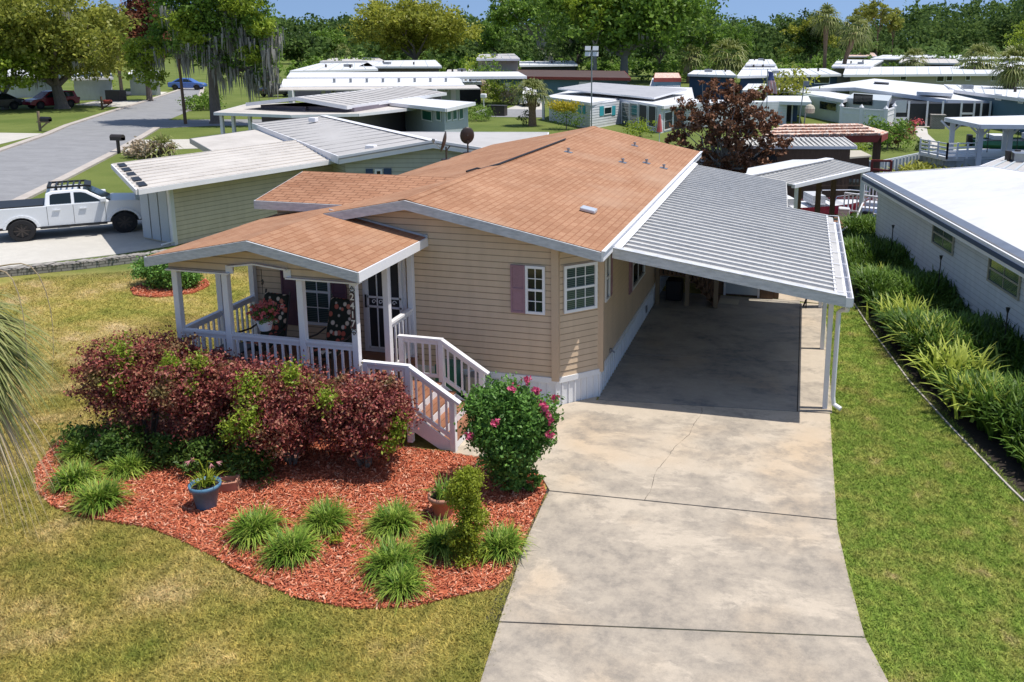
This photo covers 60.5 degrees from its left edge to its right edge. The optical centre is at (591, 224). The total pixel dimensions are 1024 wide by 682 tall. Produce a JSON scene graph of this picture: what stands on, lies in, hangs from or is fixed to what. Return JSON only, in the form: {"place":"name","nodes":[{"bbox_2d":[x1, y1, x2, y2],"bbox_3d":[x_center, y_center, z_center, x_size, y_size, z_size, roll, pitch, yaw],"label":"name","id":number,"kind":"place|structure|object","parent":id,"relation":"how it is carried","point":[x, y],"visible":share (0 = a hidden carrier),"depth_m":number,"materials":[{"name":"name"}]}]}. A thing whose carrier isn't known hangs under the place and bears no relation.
{"place":"outdoors","nodes":[
{"label":"outdoors","id":0,"kind":"place"},
{"bbox_2d":[0,220,173,266],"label":"neighbour driveway","id":1,"kind":"structure","parent":0,"point":[58,245],"depth_m":27.62,"materials":[{"name":"concrete"}]},
{"bbox_2d":[0,179,141,241],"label":"pickup truck","id":2,"kind":"object","parent":1,"relation":"on","point":[68,205],"visible":0.9,"depth_m":28.55,"materials":[{"name":"white paint"}]},
{"bbox_2d":[0,88,199,200],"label":"street","id":3,"kind":"structure","parent":0,"point":[28,166],"depth_m":53.58,"materials":[{"name":"asphalt"}]},
{"bbox_2d":[0,87,204,199],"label":"kerb","id":4,"kind":"structure","parent":3,"relation":"on","point":[64,177],"depth_m":52.41,"materials":[{"name":"concrete"}]},
{"bbox_2d":[159,119,261,127],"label":"side street","id":5,"kind":"structure","parent":0,"point":[190,123],"depth_m":68.14,"materials":[{"name":"asphalt"}]},
{"bbox_2d":[279,72,526,102],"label":"house","id":6,"kind":"structure","parent":0,"point":[451,84],"depth_m":80.46,"materials":[{"name":"white"}]},
{"bbox_2d":[0,50,1023,681],"bbox_3d":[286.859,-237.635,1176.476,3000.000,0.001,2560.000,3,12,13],"label":"ground","id":7,"kind":"structure","parent":0,"point":[100,176],"depth_m":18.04,"materials":[{"name":"plant"}]},
{"bbox_2d":[0,5,69,109],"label":"jacaranda tree","id":8,"kind":"object","parent":7,"relation":"on","point":[8,81],"visible":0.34,"depth_m":78.12,"materials":[{"name":"green plant"}]},
{"bbox_2d":[0,263,73,536],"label":"cabbage palm","id":9,"kind":"object","parent":7,"relation":"on","point":[10,353],"visible":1,"depth_m":8.28,"materials":[{"name":"plant"}]},
{"bbox_2d":[22,90,79,108],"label":"parked car","id":10,"kind":"object","parent":7,"relation":"on","point":[41,99],"visible":0.69,"depth_m":81.82,"materials":[{"name":"red paint"}]},
{"bbox_2d":[0,0,140,108],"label":"live oak","id":11,"kind":"object","parent":7,"relation":"on","point":[92,30],"visible":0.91,"depth_m":78.58,"materials":[{"name":"green plant"}]},
{"bbox_2d":[0,249,166,277],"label":"stone edging","id":12,"kind":"object","parent":7,"relation":"on","point":[51,267],"visible":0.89,"depth_m":24.61,"materials":[{"name":"stone"}]},
{"bbox_2d":[71,73,112,99],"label":"house","id":13,"kind":"structure","parent":7,"relation":"on","point":[88,89],"depth_m":93.81,"materials":[{"name":"white paint"}]},
{"bbox_2d":[112,0,169,100],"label":"cypress tree","id":14,"kind":"object","parent":7,"relation":"on","point":[139,11],"visible":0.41,"depth_m":90.26,"materials":[{"name":"green plant"}]},
{"bbox_2d":[121,136,179,159],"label":"shrub","id":15,"kind":"object","parent":7,"relation":"on","point":[136,147],"visible":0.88,"depth_m":47.94,"materials":[{"name":"grey plant"}]},
{"bbox_2d":[130,279,208,297],"bbox_3d":[-11.056,1.641,22.952,1.895,0.030,1.900,3,12,13],"label":"mulch circle","id":16,"kind":"object","parent":7,"relation":"on","point":[184,293],"visible":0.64,"depth_m":22.49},
{"bbox_2d":[128,252,207,289],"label":"green shrub","id":17,"kind":"object","parent":16,"relation":"on","point":[160,275],"visible":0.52,"depth_m":22.64,"materials":[{"name":"green plant"}]},
{"bbox_2d":[119,0,285,123],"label":"mossy oak","id":18,"kind":"object","parent":7,"relation":"on","point":[211,35],"visible":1,"depth_m":65.39,"materials":[{"name":"green plant"}]},
{"bbox_2d":[144,209,427,441],"bbox_3d":[-5.035,1.620,14.982,3.780,3.389,2.513,3,12,13],"label":"porch","id":19,"kind":"object","parent":7,"relation":"on","point":[322,247],"visible":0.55,"depth_m":14.27,"materials":[{"name":"wood"}]},
{"bbox_2d":[238,289,290,368],"bbox_3d":[-5.854,1.863,15.584,0.674,1.210,0.897,5,13,21],"label":"patio chair","id":20,"kind":"object","parent":19,"relation":"on","point":[280,327],"visible":0.53,"depth_m":15.73,"materials":[{"name":"brown metal"}]},
{"bbox_2d":[246,271,284,331],"bbox_3d":[-5.446,1.248,14.501,0.604,1.050,0.562,3,12,13],"label":"hanging basket","id":21,"kind":"object","parent":19,"relation":"hanging from","point":[265,323],"visible":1,"depth_m":14.49,"materials":[{"name":"brown metal"}]},
{"bbox_2d":[309,294,352,378],"bbox_3d":[-4.561,1.933,15.279,0.674,1.210,0.897,5,13,21],"label":"patio chair","id":22,"kind":"object","parent":19,"relation":"on","point":[338,327],"visible":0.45,"depth_m":15.46,"materials":[{"name":"multicoloured metal"}]},
{"bbox_2d":[34,278,546,609],"bbox_3d":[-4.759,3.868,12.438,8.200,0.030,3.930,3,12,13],"label":"mulch bed","id":23,"kind":"object","parent":7,"relation":"on","point":[317,564],"visible":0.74,"depth_m":11.93,"materials":[{"name":"wood"}]},
{"bbox_2d":[35,457,108,498],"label":"border grass clump","id":24,"kind":"object","parent":23,"relation":"on","point":[71,476],"visible":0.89,"depth_m":12.60,"materials":[{"name":"plant"}]},
{"bbox_2d":[51,433,99,467],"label":"border grass clump","id":25,"kind":"object","parent":23,"relation":"on","point":[75,454],"visible":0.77,"depth_m":13.35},
{"bbox_2d":[54,468,136,522],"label":"border grass clump","id":26,"kind":"object","parent":23,"relation":"on","point":[95,496],"visible":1,"depth_m":12.00,"materials":[{"name":"plant"}]},
{"bbox_2d":[96,447,166,483],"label":"border grass clump","id":27,"kind":"object","parent":23,"relation":"on","point":[129,465],"visible":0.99,"depth_m":12.95,"materials":[{"name":"plant"}]},
{"bbox_2d":[62,322,204,442],"bbox_3d":[-7.105,2.556,13.963,2.316,1.969,2.148,3,12,13],"label":"burgundy shrub","id":28,"kind":"object","parent":23,"relation":"on","point":[119,373],"visible":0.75,"depth_m":13.50,"materials":[{"name":"red plant"}]},
{"bbox_2d":[45,415,278,489],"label":"understory plants","id":29,"kind":"object","parent":23,"relation":"on","point":[108,443],"visible":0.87,"depth_m":13.13,"materials":[{"name":"green plant"}]},
{"bbox_2d":[138,338,264,451],"bbox_3d":[-6.018,2.652,13.639,1.840,1.926,2.029,-6,13,-26],"label":"burgundy shrub","id":30,"kind":"object","parent":23,"relation":"on","point":[193,391],"visible":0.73,"depth_m":13.16,"materials":[{"name":"red plant"}]},
{"bbox_2d":[185,457,224,510],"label":"blue pot plant","id":31,"kind":"object","parent":23,"relation":"on","point":[203,490],"visible":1,"depth_m":11.98,"materials":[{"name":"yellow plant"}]},
{"bbox_2d":[211,496,297,558],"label":"border grass clump","id":32,"kind":"object","parent":23,"relation":"on","point":[250,526],"visible":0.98,"depth_m":11.27,"materials":[{"name":"plant"}]},
{"bbox_2d":[214,349,349,465],"bbox_3d":[-4.581,2.763,13.119,2.084,1.934,2.021,3,12,13],"label":"burgundy shrub","id":33,"kind":"object","parent":23,"relation":"on","point":[269,409],"visible":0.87,"depth_m":12.73,"materials":[{"name":"red plant"}]},
{"bbox_2d":[246,517,333,581],"bbox_3d":[-3.785,3.970,10.877,1.077,0.417,1.180,2,12,6],"label":"border grass clump","id":34,"kind":"object","parent":23,"relation":"on","point":[292,546],"visible":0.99,"depth_m":10.86,"materials":[{"name":"plant"}]},
{"bbox_2d":[291,491,366,545],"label":"border grass clump","id":35,"kind":"object","parent":23,"relation":"on","point":[326,517],"visible":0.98,"depth_m":11.52,"materials":[{"name":"plant"}]},
{"bbox_2d":[299,361,424,467],"bbox_3d":[-3.449,2.978,13.068,1.769,1.544,1.698,-6,14,-29],"label":"burgundy shrub","id":36,"kind":"object","parent":23,"relation":"on","point":[382,416],"visible":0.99,"depth_m":12.77,"materials":[{"name":"red plant"}]},
{"bbox_2d":[352,495,428,545],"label":"border grass clump","id":37,"kind":"object","parent":23,"relation":"on","point":[388,519],"visible":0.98,"depth_m":11.45,"materials":[{"name":"plant"}]},
{"bbox_2d":[349,530,435,593],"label":"border grass clump","id":38,"kind":"object","parent":23,"relation":"on","point":[384,557],"visible":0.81,"depth_m":10.60,"materials":[{"name":"plant"}]},
{"bbox_2d":[360,558,436,613],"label":"border grass clump","id":39,"kind":"object","parent":23,"relation":"on","point":[400,583],"visible":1,"depth_m":10.19,"materials":[{"name":"plant"}]},
{"bbox_2d":[418,471,453,518],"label":"terracotta pot plant","id":40,"kind":"object","parent":23,"relation":"on","point":[435,500],"visible":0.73,"depth_m":11.81,"materials":[{"name":"green plant"}]},
{"bbox_2d":[408,509,480,569],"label":"border grass clump","id":41,"kind":"object","parent":23,"relation":"on","point":[434,536],"visible":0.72,"depth_m":10.99,"materials":[{"name":"plant"}]},
{"bbox_2d":[441,464,494,568],"bbox_3d":[-1.549,3.580,10.786,0.702,1.304,0.666,3,12,13],"label":"spiral shrub","id":42,"kind":"object","parent":23,"relation":"on","point":[462,495],"visible":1,"depth_m":10.71,"materials":[{"name":"green plant"}]},
{"bbox_2d":[470,517,537,571],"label":"border grass clump","id":43,"kind":"object","parent":23,"relation":"on","point":[506,542],"visible":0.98,"depth_m":10.96,"materials":[{"name":"plant"}]},
{"bbox_2d":[454,371,564,492],"bbox_3d":[-1.200,2.973,12.550,1.358,1.777,1.512,-9,15,-37],"label":"rose bush","id":44,"kind":"object","parent":23,"relation":"on","point":[511,430],"visible":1,"depth_m":12.26,"materials":[{"name":"green plant"}]},
{"bbox_2d":[111,115,548,245],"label":"house","id":45,"kind":"structure","parent":7,"relation":"on","point":[220,183],"depth_m":31.03,"materials":[{"name":"beige metal"}]},
{"bbox_2d":[139,191,170,241],"bbox_3d":[-13.964,-0.395,27.911,1.440,1.800,0.030,7,14,31],"label":"garage door","id":46,"kind":"structure","parent":45,"relation":"in","point":[153,200],"depth_m":27.90,"materials":[{"name":"grey"}]},
{"bbox_2d":[289,62,377,96],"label":"house","id":47,"kind":"structure","parent":7,"relation":"on","point":[338,67],"depth_m":107.31,"materials":[{"name":"white paint"}]},
{"bbox_2d":[213,86,475,133],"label":"house","id":48,"kind":"structure","parent":7,"relation":"on","point":[405,109],"depth_m":55.94,"materials":[{"name":"beige metal"}]},
{"bbox_2d":[361,60,441,71],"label":"house","id":49,"kind":"structure","parent":7,"relation":"on","point":[409,66],"depth_m":122.98,"materials":[{"name":"white paint"}]},
{"bbox_2d":[335,0,483,59],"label":"golden tree","id":50,"kind":"object","parent":7,"relation":"on","point":[414,26],"visible":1,"depth_m":168.04,"materials":[{"name":"green plant"}]},
{"bbox_2d":[361,334,489,451],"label":"front steps","id":51,"kind":"structure","parent":7,"relation":"on","point":[439,401],"depth_m":14.11,"materials":[{"name":"white paint"}]},
{"bbox_2d":[240,126,702,405],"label":"house","id":52,"kind":"structure","parent":7,"relation":"on","point":[520,270],"depth_m":15.87,"materials":[{"name":"beige plastic"}]},
{"bbox_2d":[305,281,330,325],"bbox_3d":[-5.103,1.248,16.222,0.580,1.290,0.047,3,12,13],"label":"window","id":53,"kind":"structure","parent":52,"relation":"in","point":[318,294],"depth_m":16.27,"materials":[{"name":"glass"}]},
{"bbox_2d":[364,261,403,350],"bbox_3d":[-3.778,1.420,15.893,0.735,1.820,0.054,3,12,13],"label":"door","id":54,"kind":"structure","parent":52,"relation":"in","point":[373,295],"depth_m":15.92,"materials":[{"name":"white paint"}]},
{"bbox_2d":[525,265,544,314],"bbox_3d":[-0.978,1.141,15.180,0.355,0.865,0.047,3,12,13],"label":"window","id":55,"kind":"structure","parent":52,"relation":"in","point":[534,275],"depth_m":15.18,"materials":[{"name":"white plastic"}]},
{"bbox_2d":[563,261,597,313],"bbox_3d":[-0.194,1.104,15.354,0.680,0.855,0.047,-7,14,-31],"label":"window","id":56,"kind":"structure","parent":52,"relation":"in","point":[580,281],"depth_m":15.35,"materials":[{"name":"white plastic"}]},
{"bbox_2d":[475,19,518,51],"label":"background tree","id":57,"kind":"object","parent":7,"relation":"on","point":[492,32],"visible":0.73,"depth_m":253.12,"materials":[{"name":"green plant"}]},
{"bbox_2d":[476,54,519,90],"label":"house","id":58,"kind":"structure","parent":7,"relation":"on","point":[508,62],"depth_m":115.32,"materials":[{"name":"white paint"}]},
{"bbox_2d":[484,0,563,48],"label":"half dead oak","id":59,"kind":"object","parent":7,"relation":"on","point":[503,14],"visible":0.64,"depth_m":186.64,"materials":[{"name":"green plant"}]},
{"bbox_2d":[512,78,553,125],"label":"palm tree","id":60,"kind":"object","parent":7,"relation":"on","point":[531,96],"visible":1,"depth_m":66.79,"materials":[{"name":"plant"}]},
{"bbox_2d":[519,60,577,69],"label":"house","id":61,"kind":"structure","parent":7,"relation":"on","point":[547,65],"depth_m":133.67,"materials":[{"name":"white paint"}]},
{"bbox_2d":[499,70,630,97],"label":"house","id":62,"kind":"structure","parent":7,"relation":"on","point":[554,80],"depth_m":97.47,"materials":[{"name":"brown metal"}]},
{"bbox_2d":[546,99,587,128],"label":"yellow shrub","id":63,"kind":"object","parent":7,"relation":"on","point":[560,106],"visible":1,"depth_m":64.51,"materials":[{"name":"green plant"}]},
{"bbox_2d":[531,13,617,69],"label":"background tree","id":64,"kind":"object","parent":7,"relation":"on","point":[569,48],"visible":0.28,"depth_m":155.64,"materials":[{"name":"green plant"}]},
{"bbox_2d":[147,0,1023,71],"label":"wood","id":65,"kind":"object","parent":7,"relation":"on","point":[924,32],"visible":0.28,"depth_m":289.12,"materials":[{"name":"green plant"}]},
{"bbox_2d":[557,0,623,70],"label":"oak","id":66,"kind":"object","parent":7,"relation":"on","point":[573,10],"visible":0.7,"depth_m":135.46,"materials":[{"name":"green plant"}]},
{"bbox_2d":[233,51,1009,80],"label":"background shrubbery","id":67,"kind":"object","parent":7,"relation":"on","point":[636,68],"visible":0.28,"depth_m":173.14,"materials":[{"name":"green plant"}]},
{"bbox_2d":[519,0,728,81],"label":"oak","id":68,"kind":"object","parent":7,"relation":"on","point":[642,21],"visible":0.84,"depth_m":135.82,"materials":[{"name":"green plant"}]},
{"bbox_2d":[542,82,786,132],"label":"house","id":69,"kind":"structure","parent":7,"relation":"on","point":[613,104],"depth_m":68.71,"materials":[{"name":"white paint"}]},
{"bbox_2d":[666,0,729,65],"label":"background tree","id":70,"kind":"object","parent":7,"relation":"on","point":[710,40],"visible":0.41,"depth_m":171.59,"materials":[{"name":"green plant"}]},
{"bbox_2d":[703,37,749,80],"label":"palm tree","id":71,"kind":"object","parent":7,"relation":"on","point":[725,62],"visible":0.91,"depth_m":139.05,"materials":[{"name":"plant"}]},
{"bbox_2d":[664,77,793,172],"bbox_3d":[5.949,-3.920,38.075,5.678,4.940,2.573,3,12,13],"label":"brown leaved tree","id":72,"kind":"object","parent":7,"relation":"on","point":[722,158],"visible":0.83,"depth_m":37.67,"materials":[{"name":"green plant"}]},
{"bbox_2d":[703,277,778,298],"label":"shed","id":73,"kind":"structure","parent":7,"relation":"on","point":[725,288],"depth_m":22.29,"materials":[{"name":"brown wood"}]},
{"bbox_2d":[718,19,763,54],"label":"background tree","id":74,"kind":"object","parent":7,"relation":"on","point":[744,36],"visible":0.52,"depth_m":268.00,"materials":[{"name":"green plant"}]},
{"bbox_2d":[748,65,822,100],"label":"shrub","id":75,"kind":"object","parent":7,"relation":"on","point":[785,85],"visible":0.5,"depth_m":79.23,"materials":[{"name":"green plant"}]},
{"bbox_2d":[745,158,869,231],"bbox_3d":[6.823,-0.555,29.466,3.634,3.045,6.823,7,14,30],"label":"patio cover","id":76,"kind":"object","parent":7,"relation":"on","point":[797,175],"depth_m":29.13,"materials":[{"name":"metal"}]},
{"bbox_2d":[773,7,850,67],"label":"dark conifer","id":77,"kind":"object","parent":7,"relation":"on","point":[807,42],"visible":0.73,"depth_m":197.03,"materials":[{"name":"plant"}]},
{"bbox_2d":[808,2,841,67],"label":"palm tree","id":78,"kind":"object","parent":7,"relation":"on","point":[826,24],"visible":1,"depth_m":136.23,"materials":[{"name":"plant"}]},
{"bbox_2d":[698,153,992,216],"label":"seawall","id":79,"kind":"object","parent":7,"relation":"on","point":[901,160],"visible":0.06,"depth_m":49.53,"materials":[{"name":"grey"}]},
{"bbox_2d":[834,13,876,63],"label":"palm tree","id":80,"kind":"object","parent":7,"relation":"on","point":[852,38],"visible":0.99,"depth_m":136.15,"materials":[{"name":"plant"}]},
{"bbox_2d":[832,59,882,83],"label":"house","id":81,"kind":"structure","parent":7,"relation":"on","point":[838,66],"depth_m":128.95,"materials":[{"name":"white paint"}]},
{"bbox_2d":[839,103,896,130],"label":"vinyl fence","id":82,"kind":"object","parent":7,"relation":"on","point":[854,115],"visible":0.81,"depth_m":66.33,"materials":[{"name":"white paint"}]},
{"bbox_2d":[764,79,991,126],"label":"house","id":83,"kind":"structure","parent":7,"relation":"on","point":[923,101],"depth_m":71.46,"materials":[{"name":"white paint"}]},
{"bbox_2d":[860,0,898,55],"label":"pine tree","id":84,"kind":"object","parent":7,"relation":"on","point":[883,16],"visible":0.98,"depth_m":245.47,"materials":[{"name":"plant"}]},
{"bbox_2d":[858,115,924,150],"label":"shrub","id":85,"kind":"object","parent":7,"relation":"on","point":[894,127],"visible":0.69,"depth_m":53.20,"materials":[{"name":"green plant"}]},
{"bbox_2d":[842,231,1023,497],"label":"planting bed","id":86,"kind":"object","parent":7,"relation":"on","point":[994,449],"visible":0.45,"depth_m":14.94,"materials":[{"name":"soil"}]},
{"bbox_2d":[861,290,952,322],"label":"ginger plant","id":87,"kind":"object","parent":86,"relation":"on","point":[911,305],"visible":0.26,"depth_m":19.96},
{"bbox_2d":[833,210,1023,469],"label":"fern bed","id":88,"kind":"object","parent":86,"relation":"on","point":[993,416],"visible":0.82,"depth_m":18.25,"materials":[{"name":"plant"}]},
{"bbox_2d":[853,303,1023,501],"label":"bed edging","id":89,"kind":"object","parent":86,"relation":"on","point":[965,441],"visible":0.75,"depth_m":15.05,"materials":[{"name":"concrete"}]},
{"bbox_2d":[902,331,1009,386],"bbox_3d":[6.878,2.547,16.549,2.056,0.830,2.115,7,13,28],"label":"ginger plant","id":90,"kind":"object","parent":86,"relation":"on","point":[953,360],"visible":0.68,"depth_m":16.54,"materials":[{"name":"plant"}]},
{"bbox_2d":[921,364,1023,422],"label":"ginger plant","id":91,"kind":"object","parent":86,"relation":"on","point":[955,404],"visible":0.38,"depth_m":15.10,"materials":[{"name":"plant"}]},
{"bbox_2d":[843,66,1023,98],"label":"house","id":92,"kind":"structure","parent":7,"relation":"on","point":[940,75],"depth_m":105.03,"materials":[{"name":"white paint"}]},
{"bbox_2d":[861,165,1023,340],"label":"house","id":93,"kind":"structure","parent":7,"relation":"on","point":[967,223],"depth_m":21.70,"materials":[{"name":"white paint"}]},
{"bbox_2d":[986,257,1020,300],"bbox_3d":[8.699,1.088,18.435,0.049,0.613,1.550,1,12,2],"label":"window","id":94,"kind":"structure","parent":93,"relation":"in","point":[998,275],"depth_m":18.40,"materials":[{"name":"glass"}]},
{"bbox_2d":[919,115,1023,165],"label":"boat shelter","id":95,"kind":"object","parent":7,"relation":"on","point":[1007,125],"visible":0.94,"depth_m":49.10,"materials":[{"name":"white paint"}]},
{"bbox_2d":[951,42,1001,69],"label":"palm tree","id":96,"kind":"object","parent":7,"relation":"on","point":[980,49],"visible":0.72,"depth_m":123.35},
{"bbox_2d":[943,84,1023,132],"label":"house","id":97,"kind":"structure","parent":7,"relation":"on","point":[1007,102],"depth_m":68.89,"materials":[{"name":"white paint"}]},
{"bbox_2d":[966,132,1023,148],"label":"bass boat","id":98,"kind":"object","parent":7,"relation":"on","point":[994,141],"visible":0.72,"depth_m":54.35,"materials":[{"name":"green paint"}]},
{"bbox_2d":[979,44,1023,89],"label":"palm tree","id":99,"kind":"object","parent":7,"relation":"on","point":[1012,77],"visible":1,"depth_m":77.18,"materials":[{"name":"plant"}]},
{"bbox_2d":[980,149,1023,170],"bbox_3d":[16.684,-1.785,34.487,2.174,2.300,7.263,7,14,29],"label":"house","id":100,"kind":"structure","parent":7,"relation":"on","point":[1013,160],"depth_m":33.68,"materials":[{"name":"white paint"}]},
{"bbox_2d":[43,0,1016,40],"label":"sky","id":101,"kind":"structure","parent":0,"point":[762,9],"materials":[{"name":"blue"}]},
{"bbox_2d":[453,291,887,681],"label":"driveway","id":102,"kind":"structure","parent":0,"point":[715,555],"depth_m":11.75,"materials":[{"name":"concrete"}]},
{"bbox_2d":[655,267,720,307],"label":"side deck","id":103,"kind":"structure","parent":102,"relation":"on","point":[712,296],"depth_m":21.37,"materials":[{"name":"brown wood"}]},
{"bbox_2d":[612,162,853,410],"bbox_3d":[3.662,0.774,20.417,4.095,2.870,11.360,3,12,13],"label":"carport","id":104,"kind":"object","parent":102,"relation":"on","point":[738,228],"visible":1,"depth_m":17.25,"materials":[{"name":"metal"}]},
{"bbox_2d":[687,68,735,99],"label":"house","id":105,"kind":"structure","parent":0,"point":[706,75],"depth_m":101.16,"materials":[{"name":"blue paint"}]},
{"bbox_2d":[737,67,840,98],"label":"house","id":106,"kind":"structure","parent":0,"point":[826,77],"depth_m":100.29,"materials":[{"name":"white paint"}]},
{"bbox_2d":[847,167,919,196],"bbox_3d":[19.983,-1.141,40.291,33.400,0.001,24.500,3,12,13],"label":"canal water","id":107,"kind":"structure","parent":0,"point":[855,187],"depth_m":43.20,"materials":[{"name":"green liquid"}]},
{"bbox_2d":[721,137,856,198],"bbox_3d":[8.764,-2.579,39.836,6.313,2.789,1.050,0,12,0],"label":"house","id":108,"kind":"structure","parent":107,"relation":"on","point":[806,148],"depth_m":39.30,"materials":[{"name":"metal"}]},
{"bbox_2d":[762,123,887,172],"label":"boathouse","id":109,"kind":"object","parent":107,"relation":"on","point":[856,133],"visible":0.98,"depth_m":45.73,"materials":[{"name":"metal"}]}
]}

